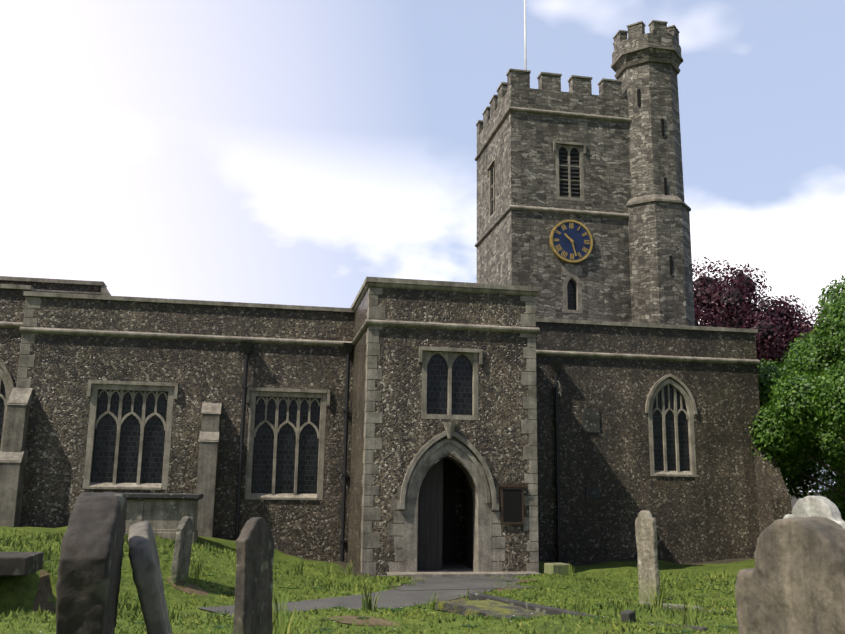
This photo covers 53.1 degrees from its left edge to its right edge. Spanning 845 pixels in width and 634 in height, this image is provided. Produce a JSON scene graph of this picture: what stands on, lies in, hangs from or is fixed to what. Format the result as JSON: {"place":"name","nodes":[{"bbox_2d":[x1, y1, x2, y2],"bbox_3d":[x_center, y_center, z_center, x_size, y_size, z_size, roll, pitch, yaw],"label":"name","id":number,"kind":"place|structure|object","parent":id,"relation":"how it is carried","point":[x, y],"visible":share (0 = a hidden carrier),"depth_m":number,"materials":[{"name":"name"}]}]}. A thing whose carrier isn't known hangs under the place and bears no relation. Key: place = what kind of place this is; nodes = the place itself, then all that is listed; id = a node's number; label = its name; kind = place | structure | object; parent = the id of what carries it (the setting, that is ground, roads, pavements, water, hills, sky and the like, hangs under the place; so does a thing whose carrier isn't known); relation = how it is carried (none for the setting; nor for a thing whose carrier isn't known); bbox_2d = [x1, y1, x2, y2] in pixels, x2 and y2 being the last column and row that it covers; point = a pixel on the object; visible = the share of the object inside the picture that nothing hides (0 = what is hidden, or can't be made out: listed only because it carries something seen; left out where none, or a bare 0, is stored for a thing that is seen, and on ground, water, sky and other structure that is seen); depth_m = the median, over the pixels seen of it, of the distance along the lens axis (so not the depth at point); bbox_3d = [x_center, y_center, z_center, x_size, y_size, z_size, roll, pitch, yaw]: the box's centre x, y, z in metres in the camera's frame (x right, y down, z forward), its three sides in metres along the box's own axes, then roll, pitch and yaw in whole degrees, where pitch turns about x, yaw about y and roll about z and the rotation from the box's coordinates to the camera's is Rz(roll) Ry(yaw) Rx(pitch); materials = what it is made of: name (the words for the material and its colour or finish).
{"place":"outdoors","nodes":[
{"label":"outdoors","id":0,"kind":"place"},
{"bbox_2d":[196,575,535,615],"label":"churchyard path","id":1,"kind":"structure","parent":0,"point":[447,588],"depth_m":16.72,"materials":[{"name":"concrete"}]},
{"bbox_2d":[0,492,829,633],"bbox_3d":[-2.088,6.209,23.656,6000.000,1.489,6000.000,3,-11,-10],"label":"terrain","id":2,"kind":"structure","parent":0,"point":[17,592],"depth_m":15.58,"materials":[{"name":"green plant"}]},
{"bbox_2d":[0,403,29,526],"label":"buttress","id":3,"kind":"structure","parent":2,"relation":"on","point":[12,476],"depth_m":22.03,"materials":[{"name":"grey stone"}]},
{"bbox_2d":[0,289,32,387],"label":"wall","id":4,"kind":"structure","parent":2,"relation":"on","point":[12,304],"depth_m":23.48,"materials":[{"name":"grey stone"}]},
{"bbox_2d":[0,280,100,292],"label":"raised nave wall","id":5,"kind":"structure","parent":4,"relation":"on","point":[65,287],"depth_m":25.61,"materials":[{"name":"grey stone"}]},
{"bbox_2d":[0,552,43,575],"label":"ledger","id":6,"kind":"object","parent":2,"relation":"on","point":[19,563],"visible":1,"depth_m":11.04,"materials":[{"name":"grey stone"}]},
{"bbox_2d":[56,492,126,633],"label":"headstone","id":7,"kind":"object","parent":2,"relation":"on","point":[89,575],"visible":1,"depth_m":3.40,"materials":[{"name":"grey stone"}]},
{"bbox_2d":[128,521,171,633],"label":"leaning headstone","id":8,"kind":"object","parent":2,"relation":"on","point":[145,566],"visible":1,"depth_m":3.89,"materials":[{"name":"grey stone"}]},
{"bbox_2d":[124,500,197,543],"bbox_3d":[-6.543,4.816,19.748,2.470,1.160,1.220,3,-11,-10],"label":"chest tomb","id":9,"kind":"object","parent":2,"relation":"on","point":[163,518],"visible":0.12,"depth_m":19.33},
{"bbox_2d":[90,492,203,499],"bbox_3d":[-6.534,4.215,19.868,2.610,0.135,1.360,3,-11,-10],"label":"tomb lid","id":10,"kind":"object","parent":9,"relation":"on","point":[157,496],"depth_m":19.34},
{"bbox_2d":[170,516,193,584],"bbox_3d":[-4.340,4.304,15.255,0.142,1.389,0.567,4,-7,8],"label":"headstone","id":11,"kind":"object","parent":2,"relation":"on","point":[182,553],"visible":0.85,"depth_m":15.13,"materials":[{"name":"grey stone"}]},
{"bbox_2d":[19,296,354,560],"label":"aisle wall","id":12,"kind":"structure","parent":2,"relation":"on","point":[63,371],"depth_m":23.53,"materials":[{"name":"grey stone"}]},
{"bbox_2d":[196,412,219,536],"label":"buttress","id":13,"kind":"structure","parent":2,"relation":"on","point":[207,469],"depth_m":22.76,"materials":[{"name":"grey stone"}]},
{"bbox_2d":[232,517,274,633],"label":"headstone","id":14,"kind":"object","parent":2,"relation":"on","point":[255,543],"visible":1,"depth_m":7.46,"materials":[{"name":"grey stone"}]},
{"bbox_2d":[32,570,709,625],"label":"bare soil patches","id":15,"kind":"object","parent":2,"relation":"on","point":[44,599],"visible":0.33,"depth_m":11.82,"materials":[{"name":"brown soil"}]},
{"bbox_2d":[0,20,759,576],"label":"church dressings","id":16,"kind":"structure","parent":2,"relation":"on","point":[488,560],"depth_m":21.83,"materials":[{"name":"grey stone"}]},
{"bbox_2d":[0,346,696,499],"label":"tracery window","id":17,"kind":"structure","parent":16,"relation":"attached to","point":[450,356],"depth_m":23.45,"materials":[{"name":"stone"}]},
{"bbox_2d":[0,280,689,493],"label":"window glass","id":18,"kind":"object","parent":17,"relation":"in","point":[154,440],"depth_m":23.51,"materials":[{"name":"black glass"}]},
{"bbox_2d":[234,343,562,562],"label":"rainwater pipes","id":19,"kind":"object","parent":16,"relation":"attached to","point":[348,348],"visible":0.85,"depth_m":23.96,"materials":[{"name":"metal"}]},
{"bbox_2d":[477,71,631,322],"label":"tower walls","id":20,"kind":"structure","parent":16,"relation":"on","point":[513,247],"depth_m":32.13,"materials":[{"name":"grey stone"}]},
{"bbox_2d":[487,156,496,220],"bbox_3d":[2.893,-5.163,34.228,0.250,2.319,1.280,3,-11,-10],"label":"belfry window","id":21,"kind":"structure","parent":20,"relation":"on","point":[491,186],"depth_m":34.42,"materials":[{"name":"grey stone"}]},
{"bbox_2d":[491,167,494,212],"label":"louvres","id":22,"kind":"object","parent":21,"relation":"in","point":[492,188],"visible":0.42,"depth_m":34.60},
{"bbox_2d":[524,0,526,69],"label":"flag pole","id":23,"kind":"object","parent":20,"relation":"on","point":[525,33],"visible":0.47,"depth_m":35.73,"materials":[{"name":"white metal"}]},
{"bbox_2d":[559,147,579,197],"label":"louvres","id":24,"kind":"object","parent":20,"relation":"on","point":[574,172],"visible":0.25,"depth_m":32.21,"materials":[{"name":"grey wood"}]},
{"bbox_2d":[553,222,590,259],"bbox_3d":[5.545,-2.819,31.530,1.560,1.560,0.100,3,-11,-10],"label":"clock face","id":25,"kind":"object","parent":20,"relation":"attached to","point":[576,236],"visible":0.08,"depth_m":31.48},
{"bbox_2d":[550,220,592,262],"bbox_3d":[5.550,-2.824,31.506,1.650,1.650,0.150,3,-11,-10],"label":"clock gilding","id":26,"kind":"object","parent":25,"relation":"attached to","point":[555,252],"visible":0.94,"depth_m":31.43,"materials":[{"name":"gold metal"}]},
{"bbox_2d":[612,22,694,325],"bbox_3d":[8.976,-3.080,32.765,2.513,16.830,2.513,3,-11,-10],"label":"stair turret","id":27,"kind":"object","parent":20,"relation":"attached to","point":[659,232],"visible":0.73,"depth_m":32.18,"materials":[{"name":"grey stone"}]},
{"bbox_2d":[611,45,690,211],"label":"turret string courses","id":28,"kind":"object","parent":27,"relation":"attached to","point":[652,198],"visible":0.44,"depth_m":32.94,"materials":[{"name":"stone"}]},
{"bbox_2d":[637,89,672,273],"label":"slit windows","id":29,"kind":"structure","parent":27,"relation":"attached to","point":[665,179],"depth_m":32.40,"materials":[{"name":"black glass"}]},
{"bbox_2d":[45,551,737,633],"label":"weed rosettes","id":30,"kind":"object","parent":2,"relation":"on","point":[328,630],"visible":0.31,"depth_m":11.62,"materials":[{"name":"green plant"}]},
{"bbox_2d":[347,287,537,574],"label":"porch walls","id":31,"kind":"structure","parent":2,"relation":"on","point":[496,437],"depth_m":21.51,"materials":[{"name":"grey stone"}]},
{"bbox_2d":[417,459,472,569],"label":"door","id":32,"kind":"structure","parent":31,"relation":"attached to","point":[430,527],"depth_m":21.35,"materials":[{"name":"black wood"}]},
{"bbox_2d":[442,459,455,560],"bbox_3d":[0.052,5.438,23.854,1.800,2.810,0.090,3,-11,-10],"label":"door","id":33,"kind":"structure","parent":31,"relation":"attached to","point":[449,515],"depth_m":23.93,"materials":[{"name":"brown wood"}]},
{"bbox_2d":[499,484,525,523],"bbox_3d":[2.242,4.677,21.118,0.680,0.970,0.089,3,-11,-10],"label":"notice board","id":34,"kind":"object","parent":31,"relation":"attached to","point":[511,487],"visible":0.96,"depth_m":21.12,"materials":[{"name":"brown wood"}]},
{"bbox_2d":[503,490,521,521],"bbox_3d":[2.245,4.708,21.095,0.480,0.780,0.005,3,-11,-10],"label":"notice board","id":35,"kind":"object","parent":34,"relation":"attached to","point":[512,505],"visible":1,"depth_m":21.09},
{"bbox_2d":[417,561,472,571],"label":"porch floor","id":36,"kind":"structure","parent":2,"relation":"on","point":[454,566],"depth_m":21.85,"materials":[{"name":"stone"}]},
{"bbox_2d":[437,600,549,619],"bbox_3d":[1.234,3.907,10.969,1.059,0.291,1.966,11,-15,-41],"label":"ledger stone","id":37,"kind":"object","parent":2,"relation":"on","point":[482,607],"depth_m":11.21,"materials":[{"name":"grey stone"}]},
{"bbox_2d":[544,563,569,575],"bbox_3d":[3.279,6.184,20.602,0.500,0.340,0.420,5,-12,-22],"label":"stone block","id":38,"kind":"object","parent":2,"relation":"on","point":[553,568],"depth_m":20.44,"materials":[{"name":"stone"}]},
{"bbox_2d":[435,592,707,631],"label":"grave kerbs","id":39,"kind":"structure","parent":2,"relation":"on","point":[628,615],"depth_m":11.35,"materials":[{"name":"grey stone"}]},
{"bbox_2d":[635,510,659,601],"bbox_3d":[4.069,4.455,15.256,0.128,1.878,0.519,5,-14,-22],"label":"headstone","id":40,"kind":"object","parent":2,"relation":"on","point":[647,550],"visible":0.81,"depth_m":15.22,"materials":[{"name":"grey stone"}]},
{"bbox_2d":[536,322,761,563],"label":"aisle wall","id":41,"kind":"structure","parent":2,"relation":"on","point":[709,512],"depth_m":25.81,"materials":[{"name":"grey stone"}]},
{"bbox_2d":[582,409,599,498],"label":"wall plaques","id":42,"kind":"object","parent":41,"relation":"attached to","point":[590,421],"depth_m":25.59,"materials":[{"name":"grey stone"}]},
{"bbox_2d":[639,601,703,612],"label":"kerb","id":43,"kind":"structure","parent":2,"relation":"on","point":[675,606],"depth_m":12.71,"materials":[{"name":"grey stone"}]},
{"bbox_2d":[754,450,791,534],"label":"raking buttress","id":44,"kind":"structure","parent":2,"relation":"on","point":[773,501],"depth_m":25.84,"materials":[{"name":"grey stone"}]},
{"bbox_2d":[735,516,844,633],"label":"headstone","id":45,"kind":"object","parent":2,"relation":"on","point":[792,581],"visible":1,"depth_m":3.10,"materials":[{"name":"grey stone"}]},
{"bbox_2d":[748,275,844,520],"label":"lime tree","id":46,"kind":"object","parent":2,"relation":"on","point":[821,380],"depth_m":26.24,"materials":[{"name":"green plant"}]},
{"bbox_2d":[783,496,844,528],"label":"white headstone","id":47,"kind":"object","parent":2,"relation":"on","point":[817,506],"visible":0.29,"depth_m":7.22,"materials":[{"name":"white stone"}]},
{"bbox_2d":[0,0,844,491],"label":"sky","id":48,"kind":"structure","parent":0,"point":[283,152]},
{"bbox_2d":[692,257,823,427],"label":"copper beech","id":49,"kind":"object","parent":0,"point":[789,331],"depth_m":59.43,"materials":[{"name":"purple plant"}]}
]}

